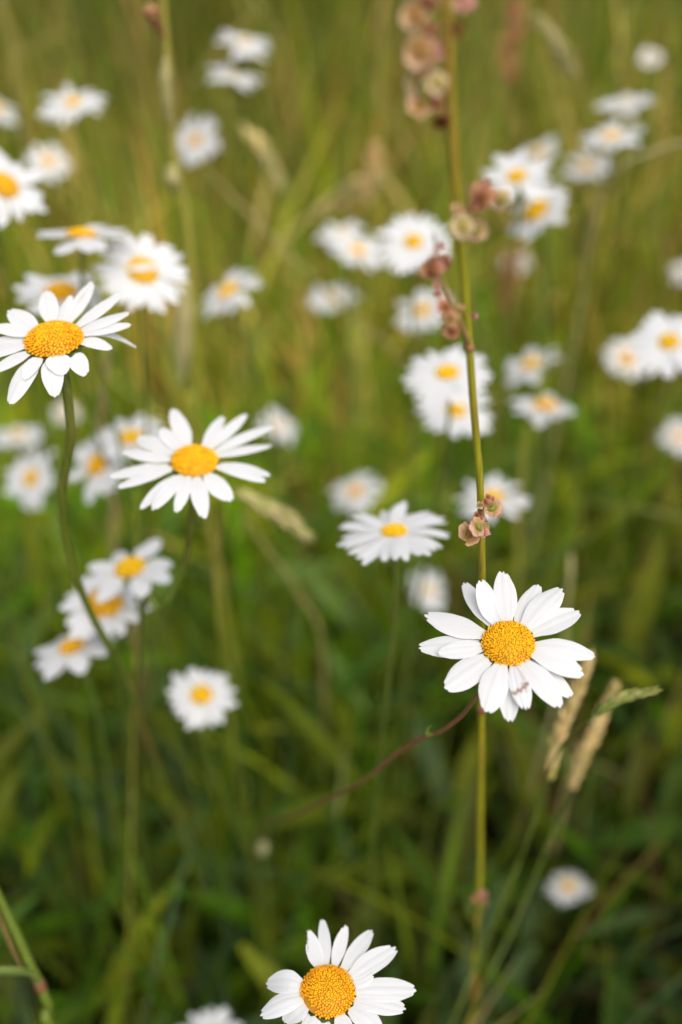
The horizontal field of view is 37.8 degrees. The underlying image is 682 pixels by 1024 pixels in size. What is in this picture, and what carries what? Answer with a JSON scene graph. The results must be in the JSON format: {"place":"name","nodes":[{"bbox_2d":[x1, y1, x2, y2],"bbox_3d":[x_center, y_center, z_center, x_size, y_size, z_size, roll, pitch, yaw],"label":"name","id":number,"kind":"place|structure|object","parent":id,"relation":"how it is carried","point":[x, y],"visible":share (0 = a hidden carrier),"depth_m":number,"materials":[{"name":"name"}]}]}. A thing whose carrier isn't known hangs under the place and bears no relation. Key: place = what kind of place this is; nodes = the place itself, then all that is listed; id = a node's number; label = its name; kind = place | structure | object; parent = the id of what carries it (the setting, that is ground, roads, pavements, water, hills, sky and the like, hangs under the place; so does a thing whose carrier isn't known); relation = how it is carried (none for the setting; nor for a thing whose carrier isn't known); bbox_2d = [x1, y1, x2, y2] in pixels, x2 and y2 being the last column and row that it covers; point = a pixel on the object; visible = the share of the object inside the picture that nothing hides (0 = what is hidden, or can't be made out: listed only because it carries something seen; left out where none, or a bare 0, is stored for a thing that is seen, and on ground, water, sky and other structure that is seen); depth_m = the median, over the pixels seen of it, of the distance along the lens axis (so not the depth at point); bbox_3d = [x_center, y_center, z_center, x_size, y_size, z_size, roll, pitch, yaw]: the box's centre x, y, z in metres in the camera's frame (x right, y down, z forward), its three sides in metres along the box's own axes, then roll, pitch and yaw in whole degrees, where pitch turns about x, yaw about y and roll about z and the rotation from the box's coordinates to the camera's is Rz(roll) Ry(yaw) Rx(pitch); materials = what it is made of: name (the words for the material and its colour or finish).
{"place":"outdoors","nodes":[
{"label":"outdoors","id":0,"kind":"place"},
{"bbox_2d":[0,0,681,545],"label":"grass","id":1,"kind":"structure","parent":0,"point":[674,200],"depth_m":1.37,"materials":[{"name":"green plant"}]},
{"bbox_2d":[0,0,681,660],"bbox_3d":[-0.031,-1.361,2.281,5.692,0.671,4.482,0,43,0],"label":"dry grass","id":2,"kind":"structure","parent":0,"point":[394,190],"depth_m":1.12,"materials":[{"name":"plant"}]},
{"bbox_2d":[0,0,681,1023],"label":"ground","id":3,"kind":"structure","parent":0,"point":[342,910],"depth_m":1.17,"materials":[{"name":"green plant"}]},
{"bbox_2d":[0,889,56,1023],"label":"jointed stem","id":4,"kind":"object","parent":3,"relation":"on","point":[47,1012],"visible":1,"depth_m":0.37,"materials":[{"name":"green plant"}]},
{"bbox_2d":[0,426,73,748],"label":"daisy","id":5,"kind":"object","parent":3,"relation":"on","point":[19,434],"visible":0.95,"depth_m":0.76,"materials":[{"name":"white plant"}]},
{"bbox_2d":[0,101,81,537],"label":"daisy","id":6,"kind":"object","parent":3,"relation":"on","point":[7,117],"visible":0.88,"depth_m":0.91,"materials":[{"name":"white plant"}]},
{"bbox_2d":[25,144,94,438],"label":"daisy","id":7,"kind":"object","parent":3,"relation":"on","point":[48,164],"visible":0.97,"depth_m":0.83,"materials":[{"name":"white plant"}]},
{"bbox_2d":[52,402,78,531],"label":"daisy","id":8,"kind":"object","parent":3,"relation":"on","point":[59,411],"visible":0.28,"depth_m":0.95,"materials":[{"name":"white plant"}]},
{"bbox_2d":[0,151,149,769],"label":"daisy","id":9,"kind":"object","parent":3,"relation":"on","point":[18,192],"visible":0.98,"depth_m":0.47,"materials":[{"name":"white plant"}]},
{"bbox_2d":[4,446,160,785],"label":"daisy","id":10,"kind":"object","parent":3,"relation":"on","point":[29,482],"visible":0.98,"depth_m":0.64,"materials":[{"name":"white plant"}]},
{"bbox_2d":[34,633,149,973],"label":"daisy","id":11,"kind":"object","parent":3,"relation":"on","point":[59,656],"visible":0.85,"depth_m":0.47,"materials":[{"name":"white plant"}]},
{"bbox_2d":[37,84,175,629],"bbox_3d":[-0.167,-0.021,0.852,0.044,0.668,0.063,0,43,0],"label":"daisy","id":12,"kind":"object","parent":3,"relation":"on","point":[67,105],"visible":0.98,"depth_m":0.62,"materials":[{"name":"white plant"}]},
{"bbox_2d":[59,575,157,922],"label":"daisy","id":13,"kind":"object","parent":3,"relation":"on","point":[112,614],"visible":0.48,"depth_m":0.46,"materials":[{"name":"white plant"}]},
{"bbox_2d":[0,282,219,948],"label":"daisy","id":14,"kind":"object","parent":3,"relation":"on","point":[53,344],"visible":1,"depth_m":0.32,"materials":[{"name":"white plant"}]},
{"bbox_2d":[13,272,212,819],"bbox_3d":[-0.131,0.129,0.700,0.043,0.657,0.058,8,44,9],"label":"daisy","id":15,"kind":"object","parent":3,"relation":"on","point":[61,288],"visible":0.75,"depth_m":0.48,"materials":[{"name":"white plant"}]},
{"bbox_2d":[97,343,160,750],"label":"grass stalk","id":16,"kind":"object","parent":3,"relation":"on","point":[100,421],"depth_m":0.71,"materials":[{"name":"plant"}]},
{"bbox_2d":[126,492,136,1023],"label":"grass stalk","id":17,"kind":"object","parent":3,"relation":"on","point":[133,712],"depth_m":0.56,"materials":[{"name":"green plant"}]},
{"bbox_2d":[98,414,165,918],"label":"daisy","id":18,"kind":"object","parent":3,"relation":"on","point":[131,432],"visible":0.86,"depth_m":0.55,"materials":[{"name":"white plant"}]},
{"bbox_2d":[68,430,197,812],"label":"daisy","id":19,"kind":"object","parent":3,"relation":"on","point":[88,458],"visible":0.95,"depth_m":0.55,"materials":[{"name":"white plant"}]},
{"bbox_2d":[92,233,188,803],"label":"daisy","id":20,"kind":"object","parent":3,"relation":"on","point":[135,279],"visible":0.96,"depth_m":0.45,"materials":[{"name":"white plant"}]},
{"bbox_2d":[37,224,249,898],"bbox_3d":[-0.108,0.124,0.674,0.053,0.699,0.042,-29,50,-28],"label":"daisy","id":21,"kind":"object","parent":3,"relation":"on","point":[84,240],"visible":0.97,"depth_m":0.45,"materials":[{"name":"white plant"}]},
{"bbox_2d":[83,539,234,905],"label":"daisy","id":22,"kind":"object","parent":3,"relation":"on","point":[138,572],"visible":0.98,"depth_m":0.45,"materials":[{"name":"white plant"}]},
{"bbox_2d":[109,408,274,887],"bbox_3d":[-0.112,0.197,0.610,0.204,0.681,0.060,26,49,25],"label":"daisy","id":23,"kind":"object","parent":3,"relation":"on","point":[191,467],"visible":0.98,"depth_m":0.35,"materials":[{"name":"white plant"}]},
{"bbox_2d":[141,0,253,768],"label":"grass stalk","id":24,"kind":"object","parent":3,"relation":"on","point":[185,336],"depth_m":0.56,"materials":[{"name":"plant"}]},
{"bbox_2d":[177,113,240,521],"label":"daisy","id":25,"kind":"object","parent":3,"relation":"on","point":[193,144],"visible":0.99,"depth_m":0.75,"materials":[{"name":"white plant"}]},
{"bbox_2d":[189,1007,239,1023],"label":"daisy","id":26,"kind":"object","parent":3,"relation":"on","point":[221,1016],"visible":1,"depth_m":0.54,"materials":[{"name":"white plant"}]},
{"bbox_2d":[166,668,265,920],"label":"daisy","id":27,"kind":"object","parent":3,"relation":"on","point":[201,700],"visible":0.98,"depth_m":0.51,"materials":[{"name":"white plant"}]},
{"bbox_2d":[207,64,263,639],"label":"daisy","id":28,"kind":"object","parent":3,"relation":"on","point":[229,75],"visible":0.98,"depth_m":0.75,"materials":[{"name":"white plant"}]},
{"bbox_2d":[214,29,270,623],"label":"daisy","id":29,"kind":"object","parent":3,"relation":"on","point":[244,48],"visible":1,"depth_m":0.73,"materials":[{"name":"white plant"}]},
{"bbox_2d":[237,123,287,493],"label":"grass stalk","id":30,"kind":"object","parent":3,"relation":"on","point":[267,159],"depth_m":0.72,"materials":[{"name":"plant"}]},
{"bbox_2d":[214,489,314,889],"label":"grass stalk","id":31,"kind":"object","parent":3,"relation":"on","point":[283,516],"depth_m":0.46,"materials":[{"name":"plant"}]},
{"bbox_2d":[256,840,273,923],"bbox_3d":[-0.049,0.319,0.733,0.008,0.333,0.025,0,43,0],"label":"flower bud","id":32,"kind":"object","parent":3,"relation":"on","point":[262,848],"visible":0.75,"depth_m":0.63,"materials":[{"name":"green plant"}]},
{"bbox_2d":[200,268,347,755],"bbox_3d":[-0.032,0.082,0.789,0.104,0.604,0.041,-8,44,-9],"label":"daisy","id":33,"kind":"object","parent":3,"relation":"on","point":[221,296],"visible":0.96,"depth_m":0.59,"materials":[{"name":"white plant"}]},
{"bbox_2d":[256,407,295,646],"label":"daisy","id":34,"kind":"object","parent":3,"relation":"on","point":[279,422],"visible":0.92,"depth_m":0.82,"materials":[{"name":"white plant"}]},
{"bbox_2d":[240,513,326,857],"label":"grass stalk","id":35,"kind":"object","parent":3,"relation":"on","point":[300,597],"depth_m":0.68,"materials":[{"name":"plant"}]},
{"bbox_2d":[204,167,418,631],"bbox_3d":[-0.018,-0.005,0.885,0.162,0.600,0.032,6,43,6],"label":"grass stalk","id":36,"kind":"object","parent":3,"relation":"on","point":[307,272],"depth_m":0.73,"materials":[{"name":"plant"}]},
{"bbox_2d":[307,283,359,632],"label":"daisy","id":37,"kind":"object","parent":3,"relation":"on","point":[322,300],"visible":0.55,"depth_m":0.81,"materials":[{"name":"white plant"}]},
{"bbox_2d":[260,920,415,1023],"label":"daisy","id":38,"kind":"object","parent":3,"relation":"on","point":[322,991],"visible":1,"depth_m":0.30,"materials":[{"name":"white plant"}]},
{"bbox_2d":[315,220,364,590],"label":"daisy","id":39,"kind":"object","parent":3,"relation":"on","point":[345,229],"visible":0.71,"depth_m":0.80,"materials":[{"name":"white plant"}]},
{"bbox_2d":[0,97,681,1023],"bbox_3d":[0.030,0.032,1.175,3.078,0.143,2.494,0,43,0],"label":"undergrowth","id":40,"kind":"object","parent":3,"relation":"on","point":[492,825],"visible":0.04,"depth_m":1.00,"materials":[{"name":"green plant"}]},
{"bbox_2d":[0,320,681,1023],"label":"leafy herbs","id":41,"kind":"object","parent":3,"relation":"on","point":[452,846],"visible":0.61,"depth_m":0.82,"materials":[{"name":"green plant"}]},
{"bbox_2d":[299,167,390,554],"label":"grass stalk","id":42,"kind":"object","parent":3,"relation":"on","point":[341,197],"depth_m":0.83,"materials":[{"name":"plant"}]},
{"bbox_2d":[327,231,382,641],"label":"daisy","id":43,"kind":"object","parent":3,"relation":"on","point":[351,248],"visible":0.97,"depth_m":0.71,"materials":[{"name":"white plant"}]},
{"bbox_2d":[328,472,387,775],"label":"daisy","id":44,"kind":"object","parent":3,"relation":"on","point":[353,488],"visible":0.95,"depth_m":0.74,"materials":[{"name":"white plant"}]},
{"bbox_2d":[363,138,381,491],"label":"grass stalk","id":45,"kind":"object","parent":3,"relation":"on","point":[373,163],"depth_m":0.78,"materials":[{"name":"beige plant"}]},
{"bbox_2d":[337,501,449,977],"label":"daisy","id":46,"kind":"object","parent":3,"relation":"on","point":[394,532],"visible":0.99,"depth_m":0.38,"materials":[{"name":"white plant"}]},
{"bbox_2d":[375,212,454,790],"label":"daisy","id":47,"kind":"object","parent":3,"relation":"on","point":[409,244],"visible":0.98,"depth_m":0.54,"materials":[{"name":"white plant"}]},
{"bbox_2d":[400,568,444,632],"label":"daisy","id":48,"kind":"object","parent":3,"relation":"on","point":[431,598],"visible":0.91,"depth_m":0.86,"materials":[{"name":"white plant"}]},
{"bbox_2d":[395,289,451,679],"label":"daisy","id":49,"kind":"object","parent":3,"relation":"on","point":[427,315],"visible":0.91,"depth_m":0.73,"materials":[{"name":"white plant"}]},
{"bbox_2d":[254,571,594,871],"bbox_3d":[-0.023,0.218,0.584,0.057,0.684,0.286,-26,49,-25],"label":"daisy","id":50,"kind":"object","parent":3,"relation":"on","point":[507,647],"visible":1,"depth_m":0.28,"materials":[{"name":"white plant"}]},
{"bbox_2d":[357,391,492,843],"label":"daisy","id":51,"kind":"object","parent":3,"relation":"on","point":[436,410],"visible":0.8,"depth_m":0.54,"materials":[{"name":"white plant"}]},
{"bbox_2d":[381,345,492,852],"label":"daisy","id":52,"kind":"object","parent":3,"relation":"on","point":[437,375],"visible":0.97,"depth_m":0.47,"materials":[{"name":"white plant"}]},
{"bbox_2d":[399,0,510,1023],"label":"dock plant","id":53,"kind":"object","parent":3,"relation":"on","point":[426,50],"visible":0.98,"depth_m":0.22,"materials":[{"name":"green plant"}]},
{"bbox_2d":[455,473,530,724],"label":"daisy","id":54,"kind":"object","parent":3,"relation":"on","point":[495,487],"visible":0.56,"depth_m":0.59,"materials":[{"name":"white plant"}]},
{"bbox_2d":[459,253,531,520],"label":"daisy","id":55,"kind":"object","parent":3,"relation":"on","point":[524,263],"visible":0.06,"depth_m":1.02,"materials":[{"name":"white plant"}]},
{"bbox_2d":[470,0,528,514],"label":"sorrel","id":56,"kind":"object","parent":3,"relation":"on","point":[516,17],"visible":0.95,"depth_m":0.79,"materials":[{"name":"plant"}]},
{"bbox_2d":[452,148,551,771],"bbox_3d":[0.098,0.050,0.777,0.041,0.666,0.042,0,43,0],"label":"daisy","id":57,"kind":"object","parent":3,"relation":"on","point":[514,176],"visible":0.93,"depth_m":0.56,"materials":[{"name":"white plant"}]},
{"bbox_2d":[499,243,524,458],"bbox_3d":[0.150,-0.045,1.002,0.020,0.500,0.049,21,47,21],"label":"sorrel","id":58,"kind":"object","parent":3,"relation":"on","point":[505,278],"visible":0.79,"depth_m":0.84,"materials":[{"name":"brown plant"}]},
{"bbox_2d":[513,426,525,591],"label":"grass stalk","id":59,"kind":"object","parent":3,"relation":"on","point":[517,523],"depth_m":0.69,"materials":[{"name":"green plant"}]},
{"bbox_2d":[450,648,594,1023],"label":"grass stalk","id":60,"kind":"object","parent":3,"relation":"on","point":[572,703],"depth_m":0.42,"materials":[{"name":"beige plant"}]},
{"bbox_2d":[489,348,561,757],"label":"daisy","id":61,"kind":"object","parent":3,"relation":"on","point":[530,363],"visible":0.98,"depth_m":0.68,"materials":[{"name":"white plant"}]},
{"bbox_2d":[476,12,578,563],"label":"grass stalk","id":62,"kind":"object","parent":3,"relation":"on","point":[561,51],"depth_m":0.66,"materials":[{"name":"plant"}]},
{"bbox_2d":[485,393,575,783],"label":"daisy","id":63,"kind":"object","parent":3,"relation":"on","point":[545,406],"visible":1,"depth_m":0.62,"materials":[{"name":"white plant"}]},
{"bbox_2d":[508,182,568,720],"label":"daisy","id":64,"kind":"object","parent":3,"relation":"on","point":[537,214],"visible":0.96,"depth_m":0.58,"materials":[{"name":"white plant"}]},
{"bbox_2d":[521,136,556,477],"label":"daisy","id":65,"kind":"object","parent":3,"relation":"on","point":[542,153],"visible":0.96,"depth_m":0.85,"materials":[{"name":"white plant"}]},
{"bbox_2d":[463,679,621,1023],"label":"grass stalk","id":66,"kind":"object","parent":3,"relation":"on","point":[592,741],"depth_m":0.46,"materials":[{"name":"beige plant"}]},
{"bbox_2d":[516,553,572,842],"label":"grass stalk","id":67,"kind":"object","parent":3,"relation":"on","point":[565,637],"depth_m":0.70,"materials":[{"name":"plant"}]},
{"bbox_2d":[530,871,592,964],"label":"daisy","id":68,"kind":"object","parent":3,"relation":"on","point":[569,888],"visible":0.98,"depth_m":0.75,"materials":[{"name":"white plant"}]},
{"bbox_2d":[474,686,661,1015],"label":"grass stalk","id":69,"kind":"object","parent":3,"relation":"on","point":[613,701],"depth_m":0.34,"materials":[{"name":"green plant"}]},
{"bbox_2d":[522,120,645,574],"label":"daisy","id":70,"kind":"object","parent":3,"relation":"on","point":[611,137],"visible":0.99,"depth_m":0.67,"materials":[{"name":"white plant"}]},
{"bbox_2d":[559,151,613,494],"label":"daisy","id":71,"kind":"object","parent":3,"relation":"on","point":[586,166],"visible":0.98,"depth_m":0.78,"materials":[{"name":"white plant"}]},
{"bbox_2d":[522,141,681,594],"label":"grass stalk","id":72,"kind":"object","parent":3,"relation":"on","point":[587,245],"depth_m":0.72,"materials":[{"name":"plant"}]},
{"bbox_2d":[564,94,656,586],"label":"daisy","id":73,"kind":"object","parent":3,"relation":"on","point":[628,106],"visible":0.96,"depth_m":0.74,"materials":[{"name":"white plant"}]},
{"bbox_2d":[584,340,646,586],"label":"daisy","id":74,"kind":"object","parent":3,"relation":"on","point":[621,360],"visible":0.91,"depth_m":0.88,"materials":[{"name":"white plant"}]},
{"bbox_2d":[555,311,681,803],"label":"daisy","id":75,"kind":"object","parent":3,"relation":"on","point":[660,337],"visible":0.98,"depth_m":0.54,"materials":[{"name":"white plant"}]},
{"bbox_2d":[602,47,661,334],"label":"daisy","id":76,"kind":"object","parent":3,"relation":"on","point":[650,56],"visible":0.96,"depth_m":0.99,"materials":[{"name":"white plant"}]},
{"bbox_2d":[629,419,681,601],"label":"daisy","id":77,"kind":"object","parent":3,"relation":"on","point":[673,432],"visible":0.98,"depth_m":0.92,"materials":[{"name":"white plant"}]},
{"bbox_2d":[630,264,681,474],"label":"daisy","id":78,"kind":"object","parent":3,"relation":"on","point":[677,268],"visible":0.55,"depth_m":1.02,"materials":[{"name":"white plant"}]}
]}

